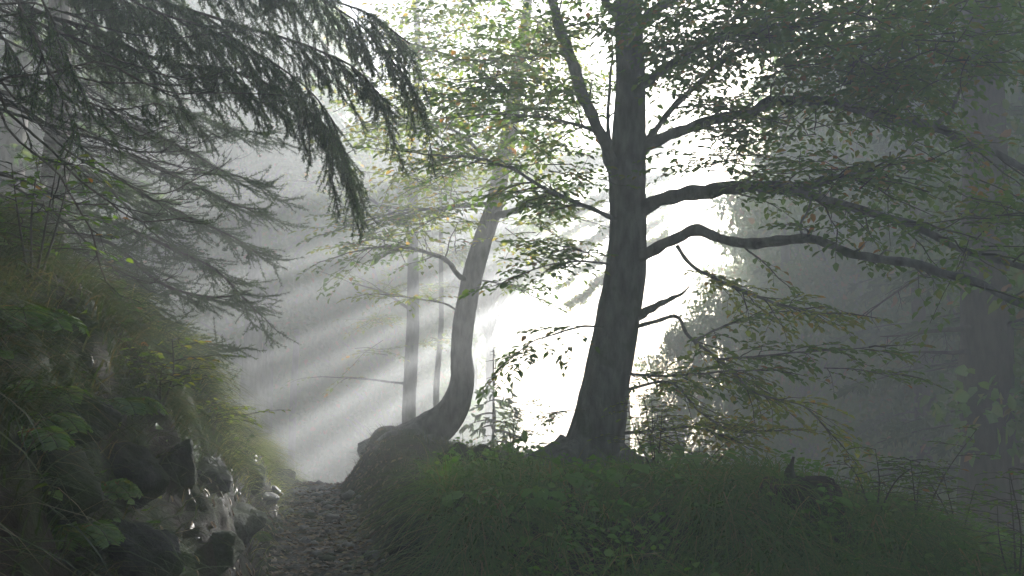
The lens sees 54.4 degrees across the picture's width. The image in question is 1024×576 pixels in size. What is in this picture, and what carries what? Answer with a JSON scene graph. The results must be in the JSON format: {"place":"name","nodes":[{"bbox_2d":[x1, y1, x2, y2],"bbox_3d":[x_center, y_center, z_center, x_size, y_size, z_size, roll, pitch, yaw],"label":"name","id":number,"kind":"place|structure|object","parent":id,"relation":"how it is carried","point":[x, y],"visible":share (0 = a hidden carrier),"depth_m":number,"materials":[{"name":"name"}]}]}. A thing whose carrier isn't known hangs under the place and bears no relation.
{"place":"outdoors","nodes":[
{"label":"outdoors","id":0,"kind":"place"},
{"bbox_2d":[73,161,245,328],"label":"beech tree","id":1,"kind":"object","parent":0,"point":[207,311],"depth_m":33.06,"materials":[{"name":"green plant"}]},
{"bbox_2d":[138,184,241,373],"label":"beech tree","id":2,"kind":"object","parent":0,"point":[225,361],"visible":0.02,"depth_m":43.22,"materials":[{"name":"green plant"}]},
{"bbox_2d":[228,161,365,482],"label":"beech tree","id":3,"kind":"object","parent":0,"point":[311,479],"depth_m":44.91,"materials":[{"name":"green plant"}]},
{"bbox_2d":[261,485,391,575],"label":"path","id":4,"kind":"structure","parent":0,"point":[350,555],"depth_m":7.89,"materials":[{"name":"gravel"}]},
{"bbox_2d":[263,492,279,504],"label":"stone","id":5,"kind":"object","parent":4,"relation":"on","point":[273,498],"visible":0.47,"depth_m":8.61,"materials":[{"name":"stone"}]},
{"bbox_2d":[272,485,283,495],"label":"stone","id":6,"kind":"object","parent":4,"relation":"on","point":[276,489],"visible":0.32,"depth_m":9.12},
{"bbox_2d":[281,489,295,497],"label":"stone","id":7,"kind":"object","parent":4,"relation":"on","point":[291,492],"visible":0.58,"depth_m":10.53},
{"bbox_2d":[195,451,394,575],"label":"gravel","id":8,"kind":"structure","parent":4,"relation":"on","point":[306,540],"depth_m":9.00,"materials":[{"name":"gravel"}]},
{"bbox_2d":[299,525,309,531],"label":"stone","id":9,"kind":"object","parent":4,"relation":"on","point":[301,528],"visible":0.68,"depth_m":8.58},
{"bbox_2d":[307,485,320,489],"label":"stone","id":10,"kind":"object","parent":4,"relation":"on","point":[313,487],"visible":0.41,"depth_m":11.16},
{"bbox_2d":[274,489,387,575],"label":"rubble","id":11,"kind":"object","parent":4,"relation":"on","point":[329,556],"visible":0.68,"depth_m":8.15,"materials":[{"name":"stone"}]},
{"bbox_2d":[323,514,339,522],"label":"stone","id":12,"kind":"object","parent":4,"relation":"on","point":[329,517],"visible":0.61,"depth_m":8.99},
{"bbox_2d":[339,490,354,500],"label":"stone","id":13,"kind":"object","parent":4,"relation":"on","point":[346,495],"visible":0.75,"depth_m":10.14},
{"bbox_2d":[364,550,380,562],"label":"stone","id":14,"kind":"object","parent":4,"relation":"on","point":[372,556],"visible":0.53,"depth_m":7.44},
{"bbox_2d":[4,0,930,465],"label":"sky","id":15,"kind":"structure","parent":0,"point":[544,380],"materials":[{"name":"white"}]},
{"bbox_2d":[0,231,997,575],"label":"ground","id":16,"kind":"structure","parent":0,"point":[14,521],"depth_m":5.00,"materials":[{"name":"soil"}]},
{"bbox_2d":[0,305,89,335],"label":"fern","id":17,"kind":"object","parent":16,"relation":"on","point":[49,325],"visible":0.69,"depth_m":3.78,"materials":[{"name":"green plant"}]},
{"bbox_2d":[17,426,75,451],"bbox_3d":[-1.552,0.477,3.156,0.308,0.077,0.264,2,-6,-21],"label":"fern","id":18,"kind":"object","parent":16,"relation":"on","point":[56,445],"visible":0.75,"depth_m":3.10,"materials":[{"name":"green plant"}]},
{"bbox_2d":[20,412,92,433],"bbox_3d":[-1.637,0.476,3.499,0.236,0.086,0.375,-5,-8,42],"label":"fern","id":19,"kind":"object","parent":16,"relation":"on","point":[62,423],"visible":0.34,"depth_m":3.47,"materials":[{"name":"green plant"}]},
{"bbox_2d":[34,386,94,404],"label":"fern","id":20,"kind":"object","parent":16,"relation":"on","point":[72,395],"visible":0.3,"depth_m":3.92,"materials":[{"name":"green plant"}]},
{"bbox_2d":[0,152,133,298],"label":"sapling","id":21,"kind":"object","parent":16,"relation":"on","point":[32,180],"visible":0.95,"depth_m":4.37,"materials":[{"name":"plant"}]},
{"bbox_2d":[0,5,135,255],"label":"beech tree","id":22,"kind":"object","parent":16,"relation":"on","point":[7,35],"depth_m":23.07,"materials":[{"name":"green plant"}]},
{"bbox_2d":[36,446,103,525],"bbox_3d":[-1.649,0.703,3.554,0.424,0.317,0.336,-3,-7,23],"label":"boulder","id":23,"kind":"object","parent":16,"relation":"on","point":[72,491],"visible":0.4,"depth_m":3.48,"materials":[{"name":"stone"}]},
{"bbox_2d":[0,0,166,293],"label":"spruce tree","id":24,"kind":"object","parent":16,"relation":"on","point":[11,147],"visible":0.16,"depth_m":12.62,"materials":[{"name":"green plant"}]},
{"bbox_2d":[50,520,124,551],"bbox_3d":[-1.513,0.863,3.486,0.331,0.086,0.233,4,-7,-31],"label":"fern","id":25,"kind":"object","parent":16,"relation":"on","point":[88,527],"visible":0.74,"depth_m":3.45,"materials":[{"name":"green plant"}]},
{"bbox_2d":[56,393,122,445],"bbox_3d":[-1.819,0.537,4.093,0.283,0.224,0.334,-2,-6,14],"label":"boulder","id":26,"kind":"object","parent":16,"relation":"on","point":[114,415],"visible":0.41,"depth_m":4.06,"materials":[{"name":"stone"}]},
{"bbox_2d":[0,1,184,299],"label":"spruce tree","id":27,"kind":"object","parent":16,"relation":"on","point":[37,133],"visible":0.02,"depth_m":17.83,"materials":[{"name":"green plant"}]},
{"bbox_2d":[101,478,143,500],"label":"fern","id":28,"kind":"object","parent":16,"relation":"on","point":[122,487],"visible":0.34,"depth_m":3.97,"materials":[{"name":"green plant"}]},
{"bbox_2d":[0,198,254,571],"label":"undergrowth","id":29,"kind":"object","parent":16,"relation":"on","point":[60,494],"visible":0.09,"depth_m":5.04,"materials":[{"name":"green plant"}]},
{"bbox_2d":[100,396,167,415],"bbox_3d":[-1.752,0.534,4.489,0.420,0.088,0.243,4,-7,-36],"label":"fern","id":30,"kind":"object","parent":16,"relation":"on","point":[135,408],"visible":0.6,"depth_m":4.46,"materials":[{"name":"green plant"}]},
{"bbox_2d":[110,440,169,508],"bbox_3d":[-1.767,0.859,4.558,0.409,0.322,0.361,0,-6,0],"label":"boulder","id":31,"kind":"object","parent":16,"relation":"on","point":[150,477],"visible":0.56,"depth_m":4.47,"materials":[{"name":"stone"}]},
{"bbox_2d":[108,520,184,575],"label":"boulder","id":32,"kind":"object","parent":16,"relation":"on","point":[150,532],"visible":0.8,"depth_m":3.68,"materials":[{"name":"stone"}]},
{"bbox_2d":[5,0,298,280],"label":"beech tree","id":33,"kind":"object","parent":16,"relation":"on","point":[188,103],"visible":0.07,"depth_m":23.94,"materials":[{"name":"green plant"}]},
{"bbox_2d":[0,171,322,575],"bbox_3d":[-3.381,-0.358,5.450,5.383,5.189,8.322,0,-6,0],"label":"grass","id":34,"kind":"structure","parent":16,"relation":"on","point":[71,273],"depth_m":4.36,"materials":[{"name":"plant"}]},
{"bbox_2d":[1,0,324,392],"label":"spruce tree","id":35,"kind":"object","parent":16,"relation":"on","point":[263,214],"visible":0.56,"depth_m":8.19,"materials":[{"name":"green plant"}]},
{"bbox_2d":[42,47,297,322],"bbox_3d":[-10.589,-2.084,27.342,9.470,12.978,9.966,-2,-6,20],"label":"beech tree","id":36,"kind":"object","parent":16,"relation":"on","point":[228,255],"visible":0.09,"depth_m":26.75,"materials":[{"name":"green plant"}]},
{"bbox_2d":[159,438,196,488],"bbox_3d":[-1.758,0.933,5.207,0.277,0.291,0.234,5,-8,-38],"label":"boulder","id":37,"kind":"object","parent":16,"relation":"on","point":[185,449],"visible":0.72,"depth_m":5.16,"materials":[{"name":"stone"}]},
{"bbox_2d":[113,338,245,407],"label":"sapling","id":38,"kind":"object","parent":16,"relation":"on","point":[177,374],"visible":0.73,"depth_m":5.22,"materials":[{"name":"plant"}]},
{"bbox_2d":[197,456,232,492],"bbox_3d":[-1.849,1.175,6.162,0.264,0.264,0.265,3,-7,-27],"label":"boulder","id":39,"kind":"object","parent":16,"relation":"on","point":[222,475],"visible":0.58,"depth_m":6.08,"materials":[{"name":"stone"}]},
{"bbox_2d":[0,0,446,307],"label":"spruce tree","id":40,"kind":"object","parent":16,"relation":"on","point":[105,46],"visible":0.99,"depth_m":6.13,"materials":[{"name":"green plant"}]},
{"bbox_2d":[211,530,244,575],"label":"boulder","id":41,"kind":"object","parent":16,"relation":"on","point":[225,553],"visible":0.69,"depth_m":5.12,"materials":[{"name":"stone"}]},
{"bbox_2d":[114,96,357,432],"bbox_3d":[-7.025,0.202,25.499,6.305,11.007,3.930,0,-6,0],"label":"beech tree","id":42,"kind":"object","parent":16,"relation":"on","point":[258,376],"visible":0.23,"depth_m":26.91,"materials":[{"name":"green plant"}]},
{"bbox_2d":[194,394,290,435],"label":"sapling","id":43,"kind":"object","parent":16,"relation":"on","point":[227,420],"visible":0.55,"depth_m":7.07,"materials":[{"name":"plant"}]},
{"bbox_2d":[231,502,266,544],"bbox_3d":[-1.909,1.578,6.566,0.541,0.386,0.651,-3,-7,25],"label":"boulder","id":44,"kind":"object","parent":16,"relation":"on","point":[250,523],"visible":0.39,"depth_m":6.46,"materials":[{"name":"stone"}]},
{"bbox_2d":[156,188,344,376],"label":"beech tree","id":45,"kind":"object","parent":16,"relation":"on","point":[218,329],"visible":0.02,"depth_m":38.70,"materials":[{"name":"green plant"}]},
{"bbox_2d":[245,464,265,494],"bbox_3d":[-2.035,1.496,7.788,0.218,0.242,0.411,0,-6,0],"label":"boulder","id":46,"kind":"object","parent":16,"relation":"on","point":[260,479],"visible":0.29,"depth_m":7.72,"materials":[{"name":"stone"}]},
{"bbox_2d":[249,531,272,541],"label":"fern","id":47,"kind":"object","parent":16,"relation":"on","point":[261,538],"visible":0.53,"depth_m":6.97,"materials":[{"name":"green plant"}]},
{"bbox_2d":[121,0,406,431],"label":"beech tree","id":48,"kind":"object","parent":16,"relation":"on","point":[289,160],"visible":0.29,"depth_m":25.69,"materials":[{"name":"green plant"}]},
{"bbox_2d":[148,101,397,441],"bbox_3d":[-6.949,-0.628,31.308,8.344,14.521,8.366,5,-8,-41],"label":"beech tree","id":49,"kind":"object","parent":16,"relation":"on","point":[267,370],"visible":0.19,"depth_m":30.70,"materials":[{"name":"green plant"}]},
{"bbox_2d":[93,323,453,575],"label":"fallen leaves","id":50,"kind":"object","parent":16,"relation":"on","point":[359,569],"visible":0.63,"depth_m":8.21,"materials":[{"name":"brown plant"}]},
{"bbox_2d":[268,468,295,488],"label":"boulder","id":51,"kind":"object","parent":16,"relation":"on","point":[291,475],"visible":0.31,"depth_m":11.19,"materials":[{"name":"stone"}]},
{"bbox_2d":[208,113,403,482],"bbox_3d":[-8.409,1.176,40.158,10.042,16.857,10.068,-2,-6,16],"label":"beech tree","id":52,"kind":"object","parent":16,"relation":"on","point":[278,417],"visible":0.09,"depth_m":37.58,"materials":[{"name":"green plant"}]},
{"bbox_2d":[277,82,373,470],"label":"beech tree","id":53,"kind":"object","parent":16,"relation":"on","point":[293,397],"visible":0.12,"depth_m":33.96,"materials":[{"name":"green plant"}]},
{"bbox_2d":[262,86,522,484],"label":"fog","id":54,"kind":"object","parent":16,"relation":"on","point":[328,431],"visible":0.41,"depth_m":35.50,"materials":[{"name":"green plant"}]},
{"bbox_2d":[333,137,473,406],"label":"beech tree","id":55,"kind":"object","parent":16,"relation":"on","point":[439,343],"visible":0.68,"depth_m":21.99,"materials":[{"name":"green plant"}]},
{"bbox_2d":[307,149,518,480],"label":"beech tree","id":56,"kind":"object","parent":16,"relation":"on","point":[483,365],"visible":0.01,"depth_m":43.63,"materials":[{"name":"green plant"}]},
{"bbox_2d":[274,0,569,422],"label":"beech tree","id":57,"kind":"object","parent":16,"relation":"on","point":[410,360],"visible":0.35,"depth_m":19.06,"materials":[{"name":"green plant"}]},
{"bbox_2d":[345,423,537,511],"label":"grass","id":58,"kind":"structure","parent":16,"relation":"on","point":[437,441],"depth_m":10.64,"materials":[{"name":"plant"}]},
{"bbox_2d":[438,442,471,462],"bbox_3d":[-0.526,1.606,9.358,0.306,0.324,0.276,-1,-6,14],"label":"boulder","id":59,"kind":"object","parent":16,"relation":"on","point":[463,447],"visible":0.35,"depth_m":9.28,"materials":[{"name":"stone"}]},
{"bbox_2d":[442,492,479,512],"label":"broadleaf plant","id":60,"kind":"object","parent":16,"relation":"on","point":[451,500],"visible":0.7,"depth_m":6.51,"materials":[{"name":"green plant"}]},
{"bbox_2d":[450,491,474,505],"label":"broadleaf plant","id":61,"kind":"object","parent":16,"relation":"on","point":[459,495],"visible":0.38,"depth_m":6.62,"materials":[{"name":"green plant"}]},
{"bbox_2d":[442,327,508,400],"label":"beech tree","id":62,"kind":"object","parent":16,"relation":"on","point":[498,334],"depth_m":49.63,"materials":[{"name":"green plant"}]},
{"bbox_2d":[287,0,668,457],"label":"beech tree","id":63,"kind":"object","parent":16,"relation":"on","point":[445,416],"visible":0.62,"depth_m":11.99,"materials":[{"name":"green plant"}]},
{"bbox_2d":[400,173,559,445],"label":"beech tree","id":64,"kind":"object","parent":16,"relation":"on","point":[514,297],"depth_m":41.70,"materials":[{"name":"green plant"}]},
{"bbox_2d":[477,356,485,385],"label":"beech tree","id":65,"kind":"object","parent":16,"relation":"on","point":[480,367],"depth_m":67.43,"materials":[{"name":"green plant"}]},
{"bbox_2d":[473,444,492,467],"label":"boulder","id":66,"kind":"object","parent":16,"relation":"on","point":[479,448],"visible":0.19,"depth_m":9.05,"materials":[{"name":"stone"}]},
{"bbox_2d":[395,95,583,445],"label":"beech tree","id":67,"kind":"object","parent":16,"relation":"on","point":[488,320],"visible":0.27,"depth_m":36.36,"materials":[{"name":"green plant"}]},
{"bbox_2d":[459,345,529,447],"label":"spruce sapling","id":68,"kind":"object","parent":16,"relation":"on","point":[481,429],"visible":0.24,"depth_m":16.50,"materials":[{"name":"green plant"}]},
{"bbox_2d":[487,452,521,470],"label":"broadleaf plant","id":69,"kind":"object","parent":16,"relation":"on","point":[507,459],"visible":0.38,"depth_m":8.29,"materials":[{"name":"green plant"}]},
{"bbox_2d":[473,396,553,454],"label":"sapling","id":70,"kind":"object","parent":16,"relation":"on","point":[513,425],"visible":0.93,"depth_m":11.11,"materials":[{"name":"plant"}]},
{"bbox_2d":[511,430,560,465],"bbox_3d":[0.203,1.385,8.436,0.423,0.368,0.072,0,-6,0],"label":"beech seedling","id":71,"kind":"object","parent":16,"relation":"on","point":[524,438],"visible":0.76,"depth_m":8.45,"materials":[{"name":"green plant"}]},
{"bbox_2d":[520,487,566,517],"bbox_3d":[0.205,1.434,6.506,0.304,0.261,0.247,-1,-6,13],"label":"broadleaf plant","id":72,"kind":"object","parent":16,"relation":"on","point":[552,504],"visible":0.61,"depth_m":6.50,"materials":[{"name":"green plant"}]},
{"bbox_2d":[438,2,705,445],"bbox_3d":[1.531,0.848,27.988,7.594,17.328,5.416,1,-6,-10],"label":"beech tree","id":73,"kind":"object","parent":16,"relation":"on","point":[595,283],"visible":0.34,"depth_m":29.58,"materials":[{"name":"green plant"}]},
{"bbox_2d":[552,467,595,497],"bbox_3d":[0.466,1.348,6.878,0.416,0.245,0.216,4,-7,-34],"label":"broadleaf plant","id":74,"kind":"object","parent":16,"relation":"on","point":[578,475],"visible":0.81,"depth_m":6.84,"materials":[{"name":"green plant"}]},
{"bbox_2d":[606,464,651,494],"bbox_3d":[0.823,1.363,6.944,0.344,0.253,0.233,0,-6,0],"label":"broadleaf plant","id":75,"kind":"object","parent":16,"relation":"on","point":[642,468],"visible":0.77,"depth_m":6.93,"materials":[{"name":"green plant"}]},
{"bbox_2d":[587,384,698,466],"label":"sapling","id":76,"kind":"object","parent":16,"relation":"on","point":[645,425],"visible":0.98,"depth_m":7.95,"materials":[{"name":"plant"}]},
{"bbox_2d":[287,427,1023,575],"bbox_3d":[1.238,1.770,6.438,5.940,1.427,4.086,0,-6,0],"label":"grass","id":77,"kind":"structure","parent":16,"relation":"on","point":[465,551],"depth_m":6.20,"materials":[{"name":"plant"}]},
{"bbox_2d":[638,443,684,469],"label":"broadleaf plant","id":78,"kind":"object","parent":16,"relation":"on","point":[652,447],"visible":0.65,"depth_m":7.88,"materials":[{"name":"green plant"}]},
{"bbox_2d":[345,0,1023,483],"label":"beech tree","id":79,"kind":"object","parent":16,"relation":"on","point":[773,26],"visible":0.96,"depth_m":8.54,"materials":[{"name":"green plant"}]},
{"bbox_2d":[627,321,748,468],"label":"beech tree","id":80,"kind":"object","parent":16,"relation":"on","point":[674,341],"visible":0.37,"depth_m":27.68,"materials":[{"name":"green plant"}]},
{"bbox_2d":[641,414,773,465],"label":"sapling","id":81,"kind":"object","parent":16,"relation":"on","point":[701,439],"visible":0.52,"depth_m":8.54,"materials":[{"name":"plant"}]},
{"bbox_2d":[681,450,742,467],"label":"broadleaf plant","id":82,"kind":"object","parent":16,"relation":"on","point":[698,458],"visible":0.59,"depth_m":7.36,"materials":[{"name":"green plant"}]},
{"bbox_2d":[426,435,1023,575],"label":"undergrowth","id":83,"kind":"object","parent":16,"relation":"on","point":[535,500],"visible":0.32,"depth_m":6.44,"materials":[{"name":"green plant"}]},
{"bbox_2d":[692,162,775,334],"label":"beech tree","id":84,"kind":"object","parent":16,"relation":"on","point":[736,273],"visible":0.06,"depth_m":46.23,"materials":[{"name":"green plant"}]},
{"bbox_2d":[637,275,831,475],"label":"beech tree","id":85,"kind":"object","parent":16,"relation":"on","point":[707,321],"visible":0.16,"depth_m":28.23,"materials":[{"name":"green plant"}]},
{"bbox_2d":[738,260,754,352],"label":"beech tree","id":86,"kind":"object","parent":16,"relation":"on","point":[746,272],"depth_m":42.95,"materials":[{"name":"green plant"}]},
{"bbox_2d":[689,140,809,435],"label":"beech tree","id":87,"kind":"object","parent":16,"relation":"on","point":[734,252],"visible":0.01,"depth_m":37.68,"materials":[{"name":"green plant"}]},
{"bbox_2d":[725,141,788,362],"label":"beech tree","id":88,"kind":"object","parent":16,"relation":"on","point":[750,258],"depth_m":39.30,"materials":[{"name":"green plant"}]},
{"bbox_2d":[705,83,865,405],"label":"beech tree","id":89,"kind":"object","parent":16,"relation":"on","point":[758,278],"visible":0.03,"depth_m":33.59,"materials":[{"name":"green plant"}]},
{"bbox_2d":[747,31,852,480],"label":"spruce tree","id":90,"kind":"object","parent":16,"relation":"on","point":[816,132],"visible":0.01,"depth_m":31.69,"materials":[{"name":"green plant"}]},
{"bbox_2d":[758,457,844,520],"bbox_3d":[1.918,1.389,6.705,0.631,0.507,0.573,0,-6,0],"label":"rotten stump","id":91,"kind":"object","parent":16,"relation":"on","point":[808,479],"visible":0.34,"depth_m":6.51,"materials":[{"name":"wood"}]},
{"bbox_2d":[657,10,953,483],"bbox_3d":[10.018,0.642,28.996,10.504,18.592,9.982,-3,-7,25],"label":"beech tree","id":92,"kind":"object","parent":16,"relation":"on","point":[794,211],"visible":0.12,"depth_m":27.57,"materials":[{"name":"green plant"}]},
{"bbox_2d":[721,251,900,492],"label":"beech tree","id":93,"kind":"object","parent":16,"relation":"on","point":[802,276],"visible":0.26,"depth_m":26.61,"materials":[{"name":"green plant"}]},
{"bbox_2d":[816,496,852,515],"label":"broadleaf plant","id":94,"kind":"object","parent":16,"relation":"on","point":[843,501],"visible":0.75,"depth_m":6.37,"materials":[{"name":"green plant"}]},
{"bbox_2d":[823,445,936,517],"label":"sapling","id":95,"kind":"object","parent":16,"relation":"on","point":[887,463],"visible":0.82,"depth_m":6.70,"materials":[{"name":"plant"}]},
{"bbox_2d":[750,44,1018,557],"bbox_3d":[12.047,0.921,30.609,9.792,18.473,9.766,1,-6,-14],"label":"beech tree","id":96,"kind":"object","parent":16,"relation":"on","point":[840,262],"visible":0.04,"depth_m":29.08,"materials":[{"name":"green plant"}]},
{"bbox_2d":[841,61,956,492],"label":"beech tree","id":97,"kind":"object","parent":16,"relation":"on","point":[842,459],"visible":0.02,"depth_m":28.05,"materials":[{"name":"green plant"}]},
{"bbox_2d":[775,0,1023,507],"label":"beech tree","id":98,"kind":"object","parent":16,"relation":"on","point":[895,403],"visible":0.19,"depth_m":23.76,"materials":[{"name":"green plant"}]},
{"bbox_2d":[816,1,1023,555],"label":"beech tree","id":99,"kind":"object","parent":16,"relation":"on","point":[952,343],"visible":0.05,"depth_m":24.21,"materials":[{"name":"green plant"}]},
{"bbox_2d":[824,5,1023,542],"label":"spruce tree","id":100,"kind":"object","parent":16,"relation":"on","point":[870,427],"visible":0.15,"depth_m":22.35,"materials":[{"name":"green plant"}]},
{"bbox_2d":[832,7,1023,557],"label":"spruce tree","id":101,"kind":"object","parent":16,"relation":"on","point":[919,422],"visible":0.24,"depth_m":17.33,"materials":[{"name":"green plant"}]},
{"bbox_2d":[860,424,1000,521],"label":"sapling","id":102,"kind":"object","parent":16,"relation":"on","point":[932,472],"visible":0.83,"depth_m":6.82,"materials":[{"name":"plant"}]},
{"bbox_2d":[856,0,1023,545],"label":"spruce tree","id":103,"kind":"object","parent":16,"relation":"on","point":[985,351],"visible":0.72,"depth_m":13.26,"materials":[{"name":"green plant"}]},
{"bbox_2d":[867,0,1023,466],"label":"beech tree","id":104,"kind":"object","parent":16,"relation":"on","point":[940,411],"visible":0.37,"depth_m":13.29,"materials":[{"name":"green plant"}]},
{"bbox_2d":[881,468,1023,530],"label":"sapling","id":105,"kind":"object","parent":16,"relation":"on","point":[948,489],"visible":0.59,"depth_m":6.96,"materials":[{"name":"plant"}]},
{"bbox_2d":[950,468,1023,575],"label":"sapling","id":106,"kind":"object","parent":16,"relation":"on","point":[1012,532],"visible":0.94,"depth_m":5.99,"materials":[{"name":"plant"}]},
{"bbox_2d":[712,12,854,481],"bbox_3d":[8.144,0.333,29.694,4.682,19.256,4.835,-3,-7,23],"label":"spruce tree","id":107,"kind":"object","parent":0,"point":[785,251],"visible":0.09,"depth_m":29.64,"materials":[{"name":"green plant"}]},
{"bbox_2d":[824,44,955,522],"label":"spruce tree","id":108,"kind":"object","parent":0,"point":[863,376],"visible":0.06,"depth_m":24.74,"materials":[{"name":"green plant"}]},
{"bbox_2d":[1006,501,1023,566],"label":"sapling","id":109,"kind":"object","parent":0,"point":[1019,528],"visible":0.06,"depth_m":8.88,"materials":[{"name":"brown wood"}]}
]}

